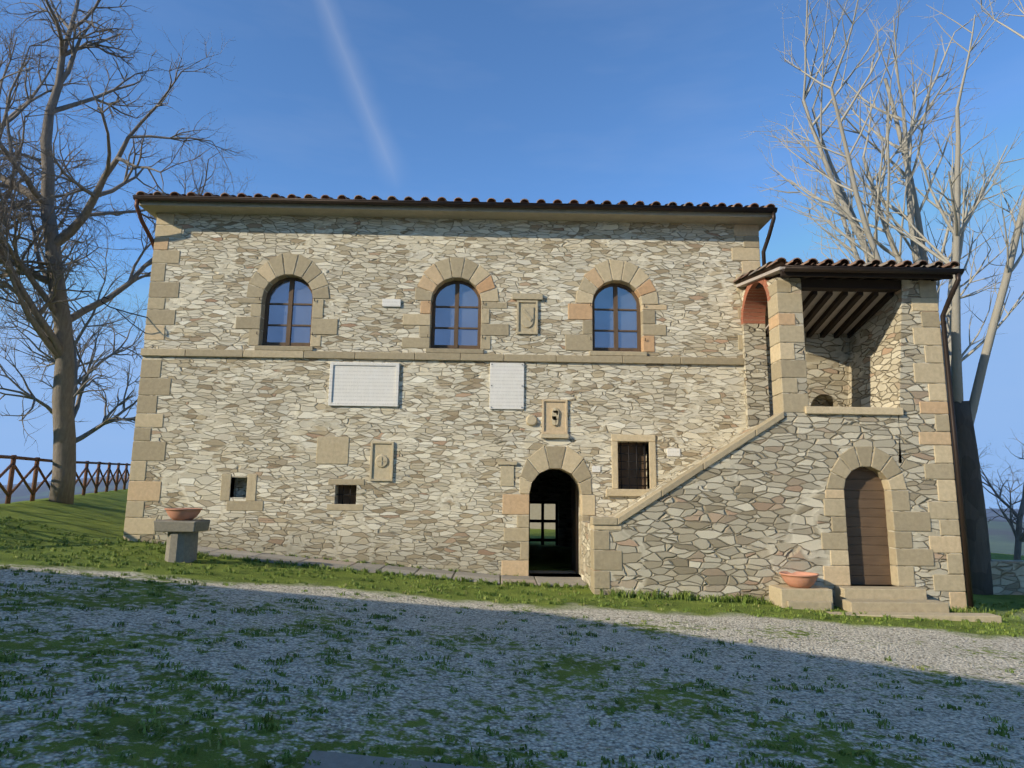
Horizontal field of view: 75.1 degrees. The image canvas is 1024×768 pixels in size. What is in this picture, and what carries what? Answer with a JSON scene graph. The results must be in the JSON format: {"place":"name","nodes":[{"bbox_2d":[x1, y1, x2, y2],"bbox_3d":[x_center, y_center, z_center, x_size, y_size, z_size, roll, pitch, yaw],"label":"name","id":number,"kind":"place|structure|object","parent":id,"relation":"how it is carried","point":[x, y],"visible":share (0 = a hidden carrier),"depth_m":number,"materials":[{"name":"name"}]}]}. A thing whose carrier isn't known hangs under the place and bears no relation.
{"place":"outdoors","nodes":[
{"label":"outdoors","id":0,"kind":"place"},
{"bbox_2d":[0,474,1023,767],"bbox_3d":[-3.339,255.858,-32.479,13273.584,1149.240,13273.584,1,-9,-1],"label":"terrain","id":1,"kind":"structure","parent":0,"point":[422,710],"depth_m":6.19,"materials":[{"name":"grey gravel"}]},
{"bbox_2d":[0,455,130,503],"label":"rustic fence","id":2,"kind":"object","parent":1,"relation":"on","point":[12,467],"visible":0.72,"depth_m":18.47,"materials":[{"name":"brown wood"}]},
{"bbox_2d":[0,209,148,452],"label":"oak tree","id":3,"kind":"object","parent":1,"relation":"on","point":[80,391],"visible":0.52,"depth_m":30.63,"materials":[{"name":"brown plant"}]},
{"bbox_2d":[0,21,152,334],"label":"oak tree","id":4,"kind":"object","parent":1,"relation":"on","point":[13,116],"visible":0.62,"depth_m":18.69,"materials":[{"name":"brown plant"}]},
{"bbox_2d":[0,0,282,503],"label":"oak tree","id":5,"kind":"object","parent":1,"relation":"on","point":[58,342],"visible":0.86,"depth_m":18.00,"materials":[{"name":"brown plant"}]},
{"bbox_2d":[154,519,209,562],"bbox_3d":[-5.734,2.802,11.511,0.735,0.899,0.655,1,-9,-1],"label":"stone pedestal","id":6,"kind":"object","parent":1,"relation":"on","point":[182,541],"visible":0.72,"depth_m":11.29,"materials":[{"name":"grey stone"}]},
{"bbox_2d":[164,508,202,519],"bbox_3d":[-5.728,2.269,11.599,0.603,0.200,0.603,1,-9,-1],"label":"bowl","id":7,"kind":"object","parent":6,"relation":"on","point":[182,513],"visible":1,"depth_m":11.42,"materials":[{"name":"ceramic"}]},
{"bbox_2d":[197,546,586,767],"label":"paving stones","id":8,"kind":"object","parent":1,"relation":"on","point":[335,760],"visible":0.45,"depth_m":12.64,"materials":[{"name":"beige stone"}]},
{"bbox_2d":[124,213,757,576],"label":"front wall","id":9,"kind":"structure","parent":1,"relation":"on","point":[436,502],"depth_m":14.18,"materials":[{"name":"stone"}]},
{"bbox_2d":[134,199,153,249],"bbox_3d":[-7.960,-0.297,14.056,0.138,7.218,1.003,0,-10,7],"label":"downpipe","id":10,"kind":"object","parent":9,"relation":"attached to","point":[143,223],"visible":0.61,"depth_m":14.34,"materials":[{"name":"brown metal"}]},
{"bbox_2d":[123,213,760,575],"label":"stone trim","id":11,"kind":"structure","parent":9,"relation":"attached to","point":[330,450],"depth_m":14.27,"materials":[{"name":"beige stone"}]},
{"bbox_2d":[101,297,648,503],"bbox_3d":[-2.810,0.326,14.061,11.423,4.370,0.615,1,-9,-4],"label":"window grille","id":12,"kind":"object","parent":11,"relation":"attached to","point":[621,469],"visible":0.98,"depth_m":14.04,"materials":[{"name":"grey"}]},
{"bbox_2d":[262,277,640,351],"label":"window frames","id":13,"kind":"structure","parent":9,"relation":"in","point":[290,304],"depth_m":14.63,"materials":[{"name":"brown wood"}]},
{"bbox_2d":[267,281,636,347],"bbox_3d":[-1.288,-1.514,14.681,8.245,1.580,0.010,1,-9,-1],"label":"window glass","id":14,"kind":"object","parent":13,"relation":"in","point":[468,317],"visible":0.77,"depth_m":14.67,"materials":[{"name":"blue glass"}]},
{"bbox_2d":[139,201,771,230],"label":"eave slab","id":15,"kind":"structure","parent":9,"relation":"on","point":[760,220],"depth_m":14.50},
{"bbox_2d":[133,195,777,265],"bbox_3d":[-1.175,-3.194,14.417,13.790,1.391,0.577,1,-9,-1],"label":"gutter","id":16,"kind":"object","parent":15,"relation":"attached to","point":[772,211],"visible":0.98,"depth_m":14.28,"materials":[{"name":"orange metal"}]},
{"bbox_2d":[136,191,775,207],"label":"roof tiles","id":17,"kind":"object","parent":15,"relation":"on","point":[475,199],"visible":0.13,"depth_m":14.47,"materials":[{"name":"brown ceramic"}]},
{"bbox_2d":[369,293,568,485],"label":"carved stone reliefs","id":18,"kind":"object","parent":9,"relation":"attached to","point":[554,418],"visible":1,"depth_m":14.06,"materials":[{"name":"beige stone"}]},
{"bbox_2d":[338,443,646,503],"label":"windows","id":19,"kind":"structure","parent":9,"relation":"attached to","point":[625,473],"depth_m":14.25,"materials":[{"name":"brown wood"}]},
{"bbox_2d":[328,299,679,471],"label":"wall plaques","id":20,"kind":"object","parent":9,"relation":"attached to","point":[364,384],"visible":0.94,"depth_m":14.14,"materials":[{"name":"white stone"}]},
{"bbox_2d":[529,570,581,578],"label":"floor","id":21,"kind":"structure","parent":9,"relation":"in","point":[554,573],"depth_m":14.13,"materials":[{"name":"grey stone"}]},
{"bbox_2d":[0,515,1023,636],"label":"lawn weeds","id":22,"kind":"object","parent":1,"relation":"on","point":[744,599],"depth_m":11.47,"materials":[{"name":"green plant"}]},
{"bbox_2d":[0,565,1023,767],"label":"grass tufts","id":23,"kind":"object","parent":1,"relation":"on","point":[287,755],"depth_m":5.24,"materials":[{"name":"green plant"}]},
{"bbox_2d":[530,504,554,529],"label":"garden wall","id":24,"kind":"structure","parent":1,"relation":"on","point":[549,511],"depth_m":34.41,"materials":[{"name":"beige stone"}]},
{"bbox_2d":[529,469,570,546],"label":"wall","id":25,"kind":"structure","parent":1,"relation":"on","point":[551,485],"depth_m":22.74,"materials":[{"name":"stone"}]},
{"bbox_2d":[529,501,557,545],"bbox_3d":[1.047,5.019,22.804,1.080,2.000,0.050,1,-9,-1],"label":"window frame","id":26,"kind":"object","parent":25,"relation":"on","point":[542,539],"visible":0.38,"depth_m":22.83,"materials":[{"name":"grey metal"}]},
{"bbox_2d":[581,418,792,601],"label":"staircase wall","id":27,"kind":"structure","parent":1,"relation":"on","point":[721,527],"depth_m":11.92,"materials":[{"name":"stone"}]},
{"bbox_2d":[590,280,1001,622],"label":"stone trim","id":28,"kind":"structure","parent":1,"relation":"on","point":[898,601],"depth_m":12.04,"materials":[{"name":"beige stone"}]},
{"bbox_2d":[779,571,818,587],"bbox_3d":[4.979,3.398,11.534,0.645,0.230,0.645,1,-9,-1],"label":"bowl","id":29,"kind":"object","parent":28,"relation":"on","point":[798,579],"visible":1,"depth_m":11.35,"materials":[{"name":"ceramic"}]},
{"bbox_2d":[786,462,964,609],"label":"stone wall","id":30,"kind":"structure","parent":1,"relation":"on","point":[810,522],"depth_m":12.00,"materials":[{"name":"beige stone"}]},
{"bbox_2d":[741,278,770,324],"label":"brick arch","id":31,"kind":"structure","parent":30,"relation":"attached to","point":[752,294],"depth_m":14.34,"materials":[{"name":"orange brick"}]},
{"bbox_2d":[765,291,886,333],"bbox_3d":[6.476,-1.493,13.748,1.951,0.498,1.646,1,-9,-1],"label":"loggia ceiling pianelle","id":32,"kind":"object","parent":30,"relation":"on","point":[816,299],"visible":0.36,"depth_m":13.60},
{"bbox_2d":[734,257,959,282],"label":"roof tiles","id":33,"kind":"object","parent":30,"relation":"on","point":[776,263],"visible":0.37,"depth_m":12.52,"materials":[{"name":"brown ceramic"}]},
{"bbox_2d":[844,467,891,584],"bbox_3d":[6.441,2.535,12.220,0.960,2.208,0.055,1,-9,-1],"label":"annex door","id":34,"kind":"structure","parent":30,"relation":"in","point":[869,560],"depth_m":12.18,"materials":[{"name":"brown wood"}]},
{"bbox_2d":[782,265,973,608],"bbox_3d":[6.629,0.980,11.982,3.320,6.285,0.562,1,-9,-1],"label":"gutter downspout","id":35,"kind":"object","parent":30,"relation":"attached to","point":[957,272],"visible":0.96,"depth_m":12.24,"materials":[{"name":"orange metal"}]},
{"bbox_2d":[847,280,952,463],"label":"annex wall","id":36,"kind":"structure","parent":30,"relation":"on","point":[885,353],"depth_m":12.72,"materials":[{"name":"stone"}]},
{"bbox_2d":[740,0,1023,594],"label":"plane tree","id":37,"kind":"object","parent":1,"relation":"on","point":[976,528],"visible":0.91,"depth_m":15.92,"materials":[{"name":"beige plant"}]},
{"bbox_2d":[979,428,1023,559],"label":"tree","id":38,"kind":"object","parent":1,"relation":"on","point":[1018,535],"visible":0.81,"depth_m":19.12,"materials":[{"name":"brown plant"}]},
{"bbox_2d":[990,559,1023,594],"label":"wall","id":39,"kind":"structure","parent":1,"relation":"on","point":[1007,577],"depth_m":14.78,"materials":[{"name":"stone"}]},
{"bbox_2d":[0,0,1023,508],"label":"sky","id":40,"kind":"structure","parent":0,"point":[631,101],"materials":[{"name":"blue"}]},
{"bbox_2d":[571,477,577,572],"bbox_3d":[1.400,3.095,14.878,0.045,2.100,0.930,1,-9,-1],"label":"door leaf","id":41,"kind":"object","parent":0,"point":[574,523],"visible":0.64,"depth_m":14.70,"materials":[{"name":"brown wood"}]},
{"bbox_2d":[736,267,784,286],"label":"roof fascia","id":42,"kind":"structure","parent":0,"point":[772,273],"depth_m":13.24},
{"bbox_2d":[740,278,811,461],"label":"annex wall","id":43,"kind":"structure","parent":0,"point":[797,436],"depth_m":14.09,"materials":[{"name":"beige stone"}]},
{"bbox_2d":[765,302,849,416],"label":"stone wall","id":44,"kind":"structure","parent":0,"point":[827,362],"depth_m":14.41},
{"bbox_2d":[745,269,952,337],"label":"annex beams","id":45,"kind":"structure","parent":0,"point":[844,284],"depth_m":12.91,"materials":[{"name":"brown wood"}]},
{"bbox_2d":[809,414,901,462],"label":"parapet wall","id":46,"kind":"structure","parent":0,"point":[833,437],"depth_m":12.25,"materials":[{"name":"beige stone"}]}
]}

